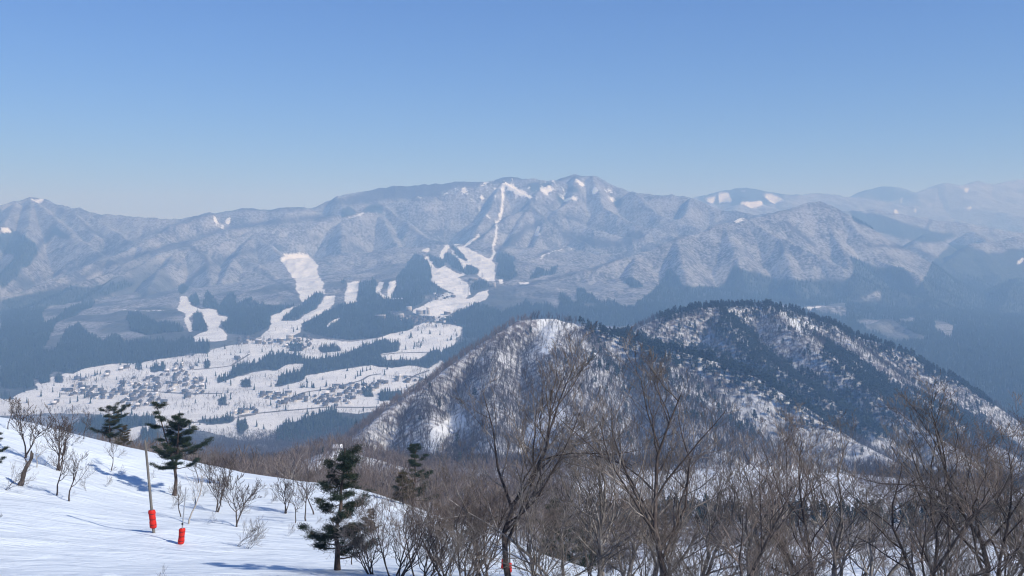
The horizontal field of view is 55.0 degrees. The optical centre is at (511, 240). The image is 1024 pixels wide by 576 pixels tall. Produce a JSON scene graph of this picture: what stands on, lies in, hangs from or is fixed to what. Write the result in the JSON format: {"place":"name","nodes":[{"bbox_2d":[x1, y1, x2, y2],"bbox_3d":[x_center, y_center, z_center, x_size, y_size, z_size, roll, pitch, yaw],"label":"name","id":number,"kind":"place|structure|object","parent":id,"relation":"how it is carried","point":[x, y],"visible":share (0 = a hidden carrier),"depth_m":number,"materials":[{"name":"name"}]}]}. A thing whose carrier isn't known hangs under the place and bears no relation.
{"place":"outdoors","nodes":[
{"label":"outdoors","id":0,"kind":"place"},
{"bbox_2d":[60,391,219,393],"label":"road","id":1,"kind":"structure","parent":0,"point":[152,391],"depth_m":3001.97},
{"bbox_2d":[0,417,616,575],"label":"snow slope","id":2,"kind":"structure","parent":0,"point":[99,526],"depth_m":82.72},
{"bbox_2d":[0,431,10,463],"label":"pine tree","id":3,"kind":"object","parent":2,"relation":"on","point":[2,450],"visible":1,"depth_m":88.84,"materials":[{"name":"green plant"}]},
{"bbox_2d":[7,398,20,428],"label":"bare tree","id":4,"kind":"object","parent":2,"relation":"on","point":[10,410],"visible":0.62,"depth_m":113.20,"materials":[{"name":"brown plant"}]},
{"bbox_2d":[6,460,35,489],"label":"shrub","id":5,"kind":"object","parent":2,"relation":"on","point":[24,472],"visible":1,"depth_m":87.26,"materials":[{"name":"brown plant"}]},
{"bbox_2d":[17,450,33,485],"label":"broken stump","id":6,"kind":"object","parent":2,"relation":"on","point":[28,463],"visible":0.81,"depth_m":90.03,"materials":[{"name":"wood"}]},
{"bbox_2d":[3,397,54,457],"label":"bare tree","id":7,"kind":"object","parent":2,"relation":"on","point":[24,423],"visible":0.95,"depth_m":101.56,"materials":[{"name":"brown plant"}]},
{"bbox_2d":[30,437,55,466],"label":"bare tree","id":8,"kind":"object","parent":2,"relation":"on","point":[31,439],"visible":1,"depth_m":98.46,"materials":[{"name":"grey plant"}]},
{"bbox_2d":[36,402,78,470],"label":"bare tree","id":9,"kind":"object","parent":2,"relation":"on","point":[63,432],"visible":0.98,"depth_m":100.36,"materials":[{"name":"brown plant"}]},
{"bbox_2d":[48,441,75,495],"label":"bare tree","id":10,"kind":"object","parent":2,"relation":"on","point":[57,466],"visible":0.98,"depth_m":88.76,"materials":[{"name":"brown plant"}]},
{"bbox_2d":[68,451,89,500],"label":"bare tree","id":11,"kind":"object","parent":2,"relation":"on","point":[77,467],"visible":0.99,"depth_m":87.79,"materials":[{"name":"brown plant"}]},
{"bbox_2d":[79,409,94,438],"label":"bare tree","id":12,"kind":"object","parent":2,"relation":"on","point":[87,420],"visible":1,"depth_m":120.58,"materials":[{"name":"brown plant"}]},
{"bbox_2d":[88,402,132,442],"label":"pine tree","id":13,"kind":"object","parent":2,"relation":"on","point":[109,422],"visible":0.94,"depth_m":136.92,"materials":[{"name":"green plant"}]},
{"bbox_2d":[105,437,120,470],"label":"bare tree","id":14,"kind":"object","parent":2,"relation":"on","point":[112,448],"visible":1,"depth_m":110.62,"materials":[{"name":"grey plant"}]},
{"bbox_2d":[112,424,131,445],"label":"pine tree","id":15,"kind":"object","parent":2,"relation":"on","point":[121,434],"visible":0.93,"depth_m":133.82,"materials":[{"name":"green plant"}]},
{"bbox_2d":[144,440,156,532],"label":"padded pole","id":16,"kind":"object","parent":2,"relation":"on","point":[152,518],"visible":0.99,"depth_m":76.92,"materials":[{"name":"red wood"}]},
{"bbox_2d":[142,401,214,495],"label":"pine tree","id":17,"kind":"object","parent":2,"relation":"on","point":[176,440],"visible":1,"depth_m":104.46,"materials":[{"name":"green plant"}]},
{"bbox_2d":[168,481,188,516],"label":"bare tree","id":18,"kind":"object","parent":2,"relation":"on","point":[174,488],"visible":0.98,"depth_m":88.28,"materials":[{"name":"brown plant"}]},
{"bbox_2d":[178,487,186,543],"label":"padded pole","id":19,"kind":"object","parent":2,"relation":"on","point":[181,538],"visible":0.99,"depth_m":74.47,"materials":[{"name":"fabric"}]},
{"bbox_2d":[184,454,198,482],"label":"bare tree","id":20,"kind":"object","parent":2,"relation":"on","point":[191,466],"visible":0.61,"depth_m":113.19,"materials":[{"name":"brown plant"}]},
{"bbox_2d":[186,468,213,523],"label":"bare tree","id":21,"kind":"object","parent":2,"relation":"on","point":[193,499],"visible":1,"depth_m":85.02,"materials":[{"name":"brown plant"}]},
{"bbox_2d":[196,453,218,481],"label":"bare tree","id":22,"kind":"object","parent":2,"relation":"on","point":[209,467],"visible":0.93,"depth_m":113.36,"materials":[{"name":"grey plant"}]},
{"bbox_2d":[206,461,232,511],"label":"bare tree","id":23,"kind":"object","parent":2,"relation":"on","point":[217,489],"visible":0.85,"depth_m":97.67,"materials":[{"name":"brown plant"}]},
{"bbox_2d":[209,439,242,470],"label":"forest tree","id":24,"kind":"object","parent":2,"relation":"on","point":[222,452],"visible":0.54,"depth_m":222.02,"materials":[{"name":"brown plant"}]},
{"bbox_2d":[213,448,239,485],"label":"bare tree","id":25,"kind":"object","parent":2,"relation":"on","point":[226,462],"visible":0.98,"depth_m":112.87,"materials":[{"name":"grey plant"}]},
{"bbox_2d":[217,473,261,526],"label":"bare tree","id":26,"kind":"object","parent":2,"relation":"on","point":[257,485],"visible":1,"depth_m":85.33,"materials":[{"name":"brown plant"}]},
{"bbox_2d":[238,517,265,546],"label":"shrub","id":27,"kind":"object","parent":2,"relation":"on","point":[250,533],"visible":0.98,"depth_m":75.17,"materials":[{"name":"brown plant"}]},
{"bbox_2d":[246,517,268,548],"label":"shrub","id":28,"kind":"object","parent":2,"relation":"on","point":[259,532],"visible":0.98,"depth_m":74.93,"materials":[{"name":"brown plant"}]},
{"bbox_2d":[245,457,280,477],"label":"forest tree","id":29,"kind":"object","parent":2,"relation":"on","point":[276,471],"visible":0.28,"depth_m":195.06,"materials":[{"name":"brown plant"}]},
{"bbox_2d":[270,470,295,513],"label":"bare tree","id":30,"kind":"object","parent":2,"relation":"on","point":[286,493],"visible":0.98,"depth_m":100.00,"materials":[{"name":"brown plant"}]},
{"bbox_2d":[271,456,304,480],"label":"forest tree","id":31,"kind":"object","parent":2,"relation":"on","point":[290,470],"visible":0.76,"depth_m":146.19,"materials":[{"name":"brown plant"}]},
{"bbox_2d":[284,486,305,522],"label":"bare tree","id":32,"kind":"object","parent":2,"relation":"on","point":[293,493],"visible":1,"depth_m":91.30,"materials":[{"name":"brown plant"}]},
{"bbox_2d":[287,470,319,514],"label":"bare tree","id":33,"kind":"object","parent":2,"relation":"on","point":[305,486],"visible":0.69,"depth_m":99.36,"materials":[{"name":"brown plant"}]},
{"bbox_2d":[296,471,319,520],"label":"bare tree","id":34,"kind":"object","parent":2,"relation":"on","point":[312,489],"visible":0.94,"depth_m":93.56,"materials":[{"name":"brown plant"}]},
{"bbox_2d":[302,458,333,482],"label":"forest tree","id":35,"kind":"object","parent":2,"relation":"on","point":[317,476],"visible":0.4,"depth_m":141.55,"materials":[{"name":"brown plant"}]},
{"bbox_2d":[296,444,379,570],"bbox_3d":[-10.779,16.400,60.074,5.100,7.974,4.369,0,0,13],"label":"pine tree","id":36,"kind":"object","parent":2,"relation":"on","point":[348,463],"visible":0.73,"depth_m":59.83,"materials":[{"name":"green plant"}]},
{"bbox_2d":[326,491,398,574],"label":"brush","id":37,"kind":"object","parent":2,"relation":"on","point":[364,549],"visible":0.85,"depth_m":57.63,"materials":[{"name":"brown plant"}]},
{"bbox_2d":[360,508,381,527],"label":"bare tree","id":38,"kind":"object","parent":2,"relation":"on","point":[368,509],"visible":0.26,"depth_m":90.54,"materials":[{"name":"brown plant"}]},
{"bbox_2d":[360,470,393,496],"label":"forest tree","id":39,"kind":"object","parent":2,"relation":"on","point":[376,483],"visible":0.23,"depth_m":168.63,"materials":[{"name":"brown plant"}]},
{"bbox_2d":[334,469,463,575],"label":"brush","id":40,"kind":"object","parent":2,"relation":"on","point":[405,570],"visible":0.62,"depth_m":53.65,"materials":[{"name":"brown plant"}]},
{"bbox_2d":[392,470,416,503],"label":"pine tree","id":41,"kind":"object","parent":2,"relation":"on","point":[404,472],"visible":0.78,"depth_m":111.78,"materials":[{"name":"green plant"}]},
{"bbox_2d":[390,443,438,504],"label":"pine tree","id":42,"kind":"object","parent":2,"relation":"on","point":[414,455],"visible":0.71,"depth_m":117.70,"materials":[{"name":"green plant"}]},
{"bbox_2d":[366,468,485,575],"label":"brush","id":43,"kind":"object","parent":2,"relation":"on","point":[426,569],"visible":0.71,"depth_m":49.80,"materials":[{"name":"brown plant"}]},
{"bbox_2d":[409,469,453,510],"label":"forest tree","id":44,"kind":"object","parent":2,"relation":"on","point":[430,494],"visible":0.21,"depth_m":188.57,"materials":[{"name":"brown plant"}]},
{"bbox_2d":[388,466,503,575],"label":"brush","id":45,"kind":"object","parent":2,"relation":"on","point":[428,535],"visible":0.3,"depth_m":55.58,"materials":[{"name":"brown plant"}]},
{"bbox_2d":[423,504,502,575],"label":"brush","id":46,"kind":"object","parent":2,"relation":"on","point":[460,552],"visible":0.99,"depth_m":46.15,"materials":[{"name":"brown plant"}]},
{"bbox_2d":[419,454,538,575],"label":"brush","id":47,"kind":"object","parent":2,"relation":"on","point":[504,495],"visible":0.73,"depth_m":50.09,"materials":[{"name":"brown plant"}]},
{"bbox_2d":[430,468,531,575],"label":"brush","id":48,"kind":"object","parent":2,"relation":"on","point":[486,572],"visible":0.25,"depth_m":57.68,"materials":[{"name":"brown plant"}]},
{"bbox_2d":[375,441,627,575],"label":"brush","id":49,"kind":"object","parent":2,"relation":"on","point":[545,521],"visible":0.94,"depth_m":47.29,"materials":[{"name":"brown plant"}]},
{"bbox_2d":[488,480,573,574],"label":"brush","id":50,"kind":"object","parent":2,"relation":"on","point":[540,531],"visible":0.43,"depth_m":59.74,"materials":[{"name":"brown plant"}]},
{"bbox_2d":[514,453,565,551],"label":"bare tree","id":51,"kind":"object","parent":2,"relation":"on","point":[537,502],"visible":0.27,"depth_m":91.53,"materials":[{"name":"brown plant"}]},
{"bbox_2d":[502,496,592,575],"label":"brush","id":52,"kind":"object","parent":2,"relation":"on","point":[533,556],"visible":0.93,"depth_m":46.08,"materials":[{"name":"brown plant"}]},
{"bbox_2d":[536,498,575,557],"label":"conifer tree","id":53,"kind":"object","parent":2,"relation":"on","point":[553,502],"visible":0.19,"depth_m":115.82,"materials":[{"name":"brown plant"}]},
{"bbox_2d":[450,321,665,575],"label":"bare tree","id":54,"kind":"object","parent":2,"relation":"on","point":[505,540],"visible":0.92,"depth_m":50.76,"materials":[{"name":"brown plant"}]},
{"bbox_2d":[534,469,583,559],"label":"bare tree","id":55,"kind":"object","parent":2,"relation":"on","point":[563,512],"visible":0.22,"depth_m":97.33,"materials":[{"name":"brown plant"}]},
{"bbox_2d":[555,529,594,565],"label":"pine tree","id":56,"kind":"object","parent":2,"relation":"on","point":[570,556],"visible":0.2,"depth_m":120.03,"materials":[{"name":"green plant"}]},
{"bbox_2d":[509,383,680,575],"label":"bare tree","id":57,"kind":"object","parent":2,"relation":"on","point":[590,531],"visible":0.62,"depth_m":51.98,"materials":[{"name":"brown plant"}]},
{"bbox_2d":[553,433,642,570],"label":"bare tree","id":58,"kind":"object","parent":2,"relation":"on","point":[591,490],"visible":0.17,"depth_m":84.86,"materials":[{"name":"brown plant"}]},
{"bbox_2d":[566,492,645,575],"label":"brush","id":59,"kind":"object","parent":2,"relation":"on","point":[593,557],"visible":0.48,"depth_m":57.93,"materials":[{"name":"brown plant"}]},
{"bbox_2d":[603,502,632,574],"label":"forest tree","id":60,"kind":"object","parent":2,"relation":"on","point":[613,537],"visible":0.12,"depth_m":134.96,"materials":[{"name":"brown plant"}]},
{"bbox_2d":[539,424,723,575],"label":"bare tree","id":61,"kind":"object","parent":2,"relation":"on","point":[649,478],"visible":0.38,"depth_m":61.87,"materials":[{"name":"brown plant"}]},
{"bbox_2d":[588,489,683,574],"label":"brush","id":62,"kind":"object","parent":2,"relation":"on","point":[624,561],"visible":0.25,"depth_m":62.83,"materials":[{"name":"brown plant"}]},
{"bbox_2d":[605,499,711,575],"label":"brush","id":63,"kind":"object","parent":2,"relation":"on","point":[653,553],"visible":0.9,"depth_m":46.19,"materials":[{"name":"brown plant"}]},
{"bbox_2d":[531,326,787,575],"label":"bare tree","id":64,"kind":"object","parent":2,"relation":"on","point":[620,462],"visible":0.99,"depth_m":47.40,"materials":[{"name":"brown plant"}]},
{"bbox_2d":[618,446,701,561],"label":"bare tree","id":65,"kind":"object","parent":2,"relation":"on","point":[670,490],"visible":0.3,"depth_m":67.48,"materials":[{"name":"brown plant"}]},
{"bbox_2d":[625,478,695,575],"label":"bare tree","id":66,"kind":"object","parent":2,"relation":"on","point":[664,514],"visible":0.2,"depth_m":86.71,"materials":[{"name":"brown plant"}]},
{"bbox_2d":[568,443,755,575],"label":"bare tree","id":67,"kind":"object","parent":2,"relation":"on","point":[647,502],"visible":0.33,"depth_m":58.21,"materials":[{"name":"brown plant"}]},
{"bbox_2d":[645,505,754,575],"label":"brush","id":68,"kind":"object","parent":2,"relation":"on","point":[682,564],"visible":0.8,"depth_m":45.37,"materials":[{"name":"brown plant"}]},
{"bbox_2d":[646,488,756,575],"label":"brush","id":69,"kind":"object","parent":2,"relation":"on","point":[706,530],"visible":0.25,"depth_m":71.91,"materials":[{"name":"brown plant"}]},
{"bbox_2d":[652,439,794,575],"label":"bare tree","id":70,"kind":"object","parent":2,"relation":"on","point":[718,498],"visible":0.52,"depth_m":52.35,"materials":[{"name":"brown plant"}]},
{"bbox_2d":[663,413,853,575],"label":"bare tree","id":71,"kind":"object","parent":2,"relation":"on","point":[747,491],"visible":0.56,"depth_m":53.26,"materials":[{"name":"brown plant"}]},
{"bbox_2d":[705,511,817,575],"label":"brush","id":72,"kind":"object","parent":2,"relation":"on","point":[764,561],"visible":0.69,"depth_m":44.20,"materials":[{"name":"brown plant"}]},
{"bbox_2d":[736,497,802,575],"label":"bare tree","id":73,"kind":"object","parent":2,"relation":"on","point":[760,539],"visible":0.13,"depth_m":79.52,"materials":[{"name":"brown plant"}]},
{"bbox_2d":[702,414,862,575],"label":"bare tree","id":74,"kind":"object","parent":2,"relation":"on","point":[760,554],"visible":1,"depth_m":39.65,"materials":[{"name":"brown plant"}]},
{"bbox_2d":[771,527,803,575],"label":"bare tree","id":75,"kind":"object","parent":2,"relation":"on","point":[779,552],"visible":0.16,"depth_m":93.42,"materials":[{"name":"brown plant"}]},
{"bbox_2d":[713,474,872,571],"bbox_3d":[18.085,19.048,62.297,10.603,7.995,6.452,0,0,-7],"label":"bare tree","id":76,"kind":"object","parent":2,"relation":"on","point":[846,519],"visible":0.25,"depth_m":62.50,"materials":[{"name":"brown plant"}]},
{"bbox_2d":[743,513,848,575],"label":"brush","id":77,"kind":"object","parent":2,"relation":"on","point":[820,563],"visible":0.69,"depth_m":44.59,"materials":[{"name":"brown plant"}]},
{"bbox_2d":[729,398,872,575],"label":"bare tree","id":78,"kind":"object","parent":2,"relation":"on","point":[800,490],"visible":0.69,"depth_m":46.88,"materials":[{"name":"brown plant"}]},
{"bbox_2d":[760,512,865,575],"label":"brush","id":79,"kind":"object","parent":2,"relation":"on","point":[816,554],"visible":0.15,"depth_m":92.53,"materials":[{"name":"brown plant"}]},
{"bbox_2d":[747,409,933,575],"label":"bare tree","id":80,"kind":"object","parent":2,"relation":"on","point":[840,541],"visible":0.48,"depth_m":52.38,"materials":[{"name":"brown plant"}]},
{"bbox_2d":[830,485,923,575],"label":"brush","id":81,"kind":"object","parent":2,"relation":"on","point":[886,557],"visible":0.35,"depth_m":92.55,"materials":[{"name":"brown plant"}]},
{"bbox_2d":[854,532,933,575],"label":"brush","id":82,"kind":"object","parent":2,"relation":"on","point":[883,566],"visible":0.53,"depth_m":76.67,"materials":[{"name":"brown plant"}]},
{"bbox_2d":[807,445,1018,575],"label":"bare tree","id":83,"kind":"object","parent":2,"relation":"on","point":[892,570],"visible":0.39,"depth_m":56.88,"materials":[{"name":"brown plant"}]},
{"bbox_2d":[872,547,962,575],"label":"brush","id":84,"kind":"object","parent":2,"relation":"on","point":[902,566],"visible":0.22,"depth_m":92.53,"materials":[{"name":"brown plant"}]},
{"bbox_2d":[819,393,1023,575],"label":"bare tree","id":85,"kind":"object","parent":2,"relation":"on","point":[900,546],"visible":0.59,"depth_m":48.27,"materials":[{"name":"brown plant"}]},
{"bbox_2d":[826,366,1023,575],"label":"bare tree","id":86,"kind":"object","parent":2,"relation":"on","point":[943,461],"visible":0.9,"depth_m":44.85,"materials":[{"name":"brown plant"}]},
{"bbox_2d":[847,440,1011,574],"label":"bare tree","id":87,"kind":"object","parent":2,"relation":"on","point":[945,540],"visible":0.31,"depth_m":52.27,"materials":[{"name":"brown plant"}]},
{"bbox_2d":[890,514,995,575],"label":"brush","id":88,"kind":"object","parent":2,"relation":"on","point":[930,568],"visible":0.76,"depth_m":44.09,"materials":[{"name":"brown plant"}]},
{"bbox_2d":[888,416,1023,575],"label":"bare tree","id":89,"kind":"object","parent":2,"relation":"on","point":[963,530],"visible":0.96,"depth_m":40.52,"materials":[{"name":"brown plant"}]},
{"bbox_2d":[912,516,1023,575],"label":"brush","id":90,"kind":"object","parent":2,"relation":"on","point":[1013,572],"visible":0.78,"depth_m":42.74,"materials":[{"name":"brown plant"}]},
{"bbox_2d":[926,431,1023,566],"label":"bare tree","id":91,"kind":"object","parent":2,"relation":"on","point":[1016,515],"visible":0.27,"depth_m":48.00,"materials":[{"name":"brown plant"}]},
{"bbox_2d":[927,392,1023,575],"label":"bare tree","id":92,"kind":"object","parent":2,"relation":"on","point":[1001,553],"visible":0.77,"depth_m":42.88,"materials":[{"name":"brown plant"}]},
{"bbox_2d":[956,413,1023,561],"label":"bare tree","id":93,"kind":"object","parent":2,"relation":"on","point":[1020,552],"visible":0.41,"depth_m":44.88,"materials":[{"name":"brown plant"}]},
{"bbox_2d":[970,496,1023,575],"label":"bare tree","id":94,"kind":"object","parent":2,"relation":"on","point":[1007,546],"visible":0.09,"depth_m":74.05,"materials":[{"name":"brown plant"}]},
{"bbox_2d":[238,406,383,415],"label":"road","id":95,"kind":"structure","parent":0,"point":[305,408],"depth_m":2771.89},
{"bbox_2d":[0,174,1023,446],"bbox_3d":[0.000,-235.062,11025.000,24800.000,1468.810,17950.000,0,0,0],"label":"mountains","id":96,"kind":"structure","parent":0,"point":[600,238],"depth_m":6382.11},
{"bbox_2d":[1,291,455,445],"bbox_3d":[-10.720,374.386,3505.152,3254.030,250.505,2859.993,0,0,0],"label":"valley wood","id":97,"kind":"object","parent":96,"relation":"on","point":[280,344],"visible":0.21,"depth_m":2965.75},
{"bbox_2d":[416,310,425,314],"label":"hotel","id":98,"kind":"structure","parent":96,"relation":"on","point":[420,312],"depth_m":4280.78,"materials":[{"name":"white concrete"}]},
{"bbox_2d":[0,216,1023,447],"bbox_3d":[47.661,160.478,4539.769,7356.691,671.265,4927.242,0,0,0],"label":"cedar wood","id":99,"kind":"object","parent":96,"relation":"on","point":[987,335],"visible":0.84,"depth_m":4153.38,"materials":[{"name":"green plant"}]},
{"bbox_2d":[0,0,1023,218],"label":"sky","id":100,"kind":"structure","parent":0,"point":[161,109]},
{"bbox_2d":[208,306,1023,575],"bbox_3d":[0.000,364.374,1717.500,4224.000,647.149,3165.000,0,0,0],"label":"wooded hills","id":101,"kind":"structure","parent":0,"point":[754,394],"depth_m":1334.90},
{"bbox_2d":[240,451,273,475],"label":"forest tree","id":102,"kind":"object","parent":101,"relation":"on","point":[263,463],"visible":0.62,"depth_m":242.06,"materials":[{"name":"brown plant"}]},
{"bbox_2d":[273,438,308,479],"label":"forest tree","id":103,"kind":"object","parent":101,"relation":"on","point":[296,461],"visible":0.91,"depth_m":229.24,"materials":[{"name":"brown plant"}]},
{"bbox_2d":[357,464,377,490],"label":"forest tree","id":104,"kind":"object","parent":101,"relation":"on","point":[369,479],"visible":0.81,"depth_m":244.82,"materials":[{"name":"brown plant"}]},
{"bbox_2d":[375,463,421,492],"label":"forest tree","id":105,"kind":"object","parent":101,"relation":"on","point":[390,479],"visible":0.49,"depth_m":244.00,"materials":[{"name":"brown plant"}]},
{"bbox_2d":[51,313,1023,547],"bbox_3d":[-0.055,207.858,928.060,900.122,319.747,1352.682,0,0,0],"label":"brown wood","id":106,"kind":"object","parent":101,"relation":"on","point":[390,457],"visible":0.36,"depth_m":552.14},
{"bbox_2d":[132,301,1023,487],"bbox_3d":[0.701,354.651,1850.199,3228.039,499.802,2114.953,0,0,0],"label":"hill wood","id":107,"kind":"object","parent":101,"relation":"on","point":[270,446],"visible":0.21,"depth_m":1268.20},
{"bbox_2d":[188,299,1021,533],"bbox_3d":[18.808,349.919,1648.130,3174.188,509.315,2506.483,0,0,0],"label":"pine wood","id":108,"kind":"object","parent":101,"relation":"on","point":[873,380],"visible":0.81,"depth_m":1641.15,"materials":[{"name":"green plant"}]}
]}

